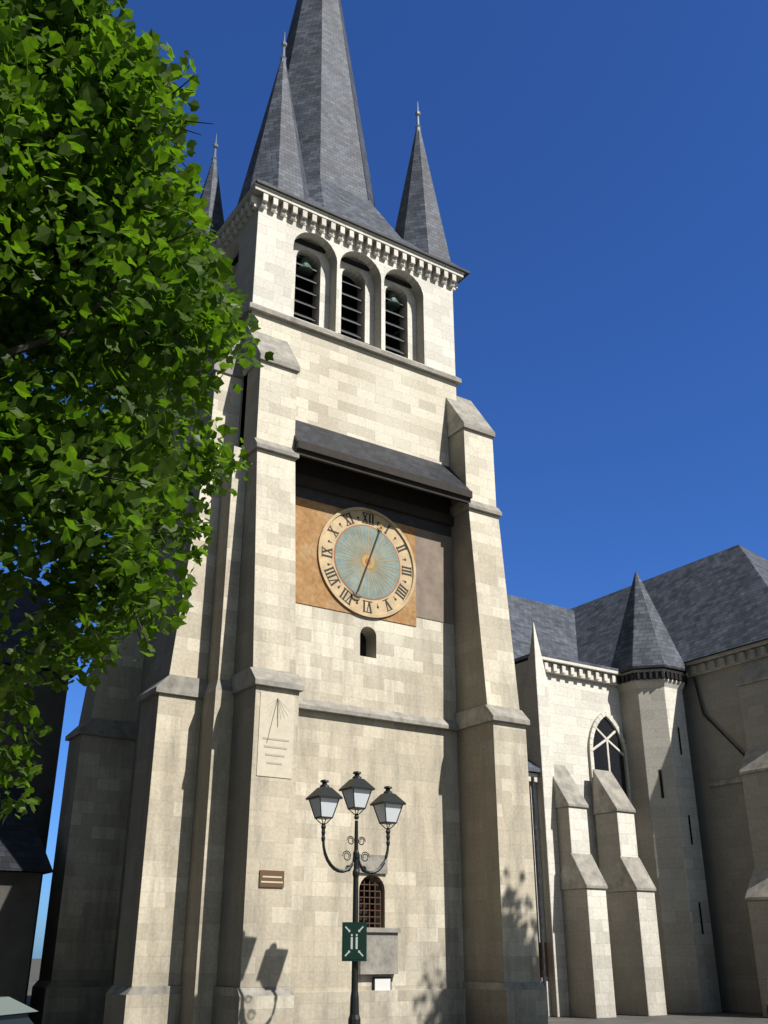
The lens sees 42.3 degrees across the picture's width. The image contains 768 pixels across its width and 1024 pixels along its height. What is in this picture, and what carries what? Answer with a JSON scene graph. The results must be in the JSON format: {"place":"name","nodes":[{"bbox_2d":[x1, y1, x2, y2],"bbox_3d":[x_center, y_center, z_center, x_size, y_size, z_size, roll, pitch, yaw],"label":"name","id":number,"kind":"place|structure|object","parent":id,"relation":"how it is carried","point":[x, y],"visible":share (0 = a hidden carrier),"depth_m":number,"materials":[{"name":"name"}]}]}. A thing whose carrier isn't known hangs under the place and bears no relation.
{"place":"outdoors","nodes":[
{"label":"outdoors","id":0,"kind":"place"},
{"bbox_2d":[0,0,767,958],"label":"sky","id":1,"kind":"structure","parent":0,"point":[598,168],"materials":[{"name":"blue"}]},
{"bbox_2d":[26,959,767,1023],"bbox_3d":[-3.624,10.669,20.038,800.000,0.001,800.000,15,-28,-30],"label":"ground","id":2,"kind":"structure","parent":0,"point":[723,1017],"depth_m":26.95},
{"bbox_2d":[0,0,273,824],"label":"plane tree","id":3,"kind":"object","parent":2,"relation":"on","point":[109,271],"visible":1,"depth_m":11.48,"materials":[{"name":"green plant"}]},
{"bbox_2d":[28,302,547,1023],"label":"tower","id":4,"kind":"structure","parent":2,"relation":"on","point":[182,824],"depth_m":24.05,"materials":[{"name":"beige stone"}]},
{"bbox_2d":[161,182,464,398],"bbox_3d":[-2.621,-5.445,32.515,7.580,4.190,7.580,15,-28,-30],"label":"belfry","id":5,"kind":"object","parent":4,"relation":"on","point":[289,256],"visible":0.52,"depth_m":30.19,"materials":[{"name":"beige stone"}]},
{"bbox_2d":[191,0,469,282],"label":"spire roof","id":6,"kind":"structure","parent":5,"relation":"on","point":[309,149],"depth_m":33.49,"materials":[{"name":"grey stone"}]},
{"bbox_2d":[256,691,390,989],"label":"wall fixtures","id":7,"kind":"object","parent":4,"relation":"attached to","point":[275,739],"visible":0.88,"depth_m":21.59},
{"bbox_2d":[295,485,453,626],"bbox_3d":[-0.376,1.270,26.503,5.520,3.230,0.102,15,-28,-30],"label":"tower clock","id":8,"kind":"object","parent":4,"relation":"attached to","point":[360,559],"visible":0.99,"depth_m":26.50,"materials":[{"name":"paint"}]},
{"bbox_2d":[294,420,472,526],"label":"canopy roof","id":9,"kind":"structure","parent":4,"relation":"attached to","point":[346,466],"depth_m":27.12,"materials":[{"name":"grey stone"}]},
{"bbox_2d":[306,771,405,1023],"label":"street lamp","id":10,"kind":"object","parent":2,"relation":"on","point":[324,798],"visible":1,"depth_m":18.55,"materials":[{"name":"black metal"}]},
{"bbox_2d":[0,545,767,1018],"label":"church building","id":11,"kind":"structure","parent":2,"relation":"on","point":[644,707],"depth_m":31.04,"materials":[{"name":"white stone"}]},
{"bbox_2d":[763,976,767,1015],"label":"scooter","id":12,"kind":"object","parent":2,"relation":"on","point":[767,988],"visible":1,"depth_m":24.50,"materials":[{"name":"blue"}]},
{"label":"road","id":13,"kind":"structure","parent":0,"visible":0},
{"bbox_2d":[0,996,36,1023],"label":"car","id":14,"kind":"object","parent":13,"relation":"on","point":[13,1011],"visible":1,"depth_m":3.17,"materials":[{"name":"grey paint"}]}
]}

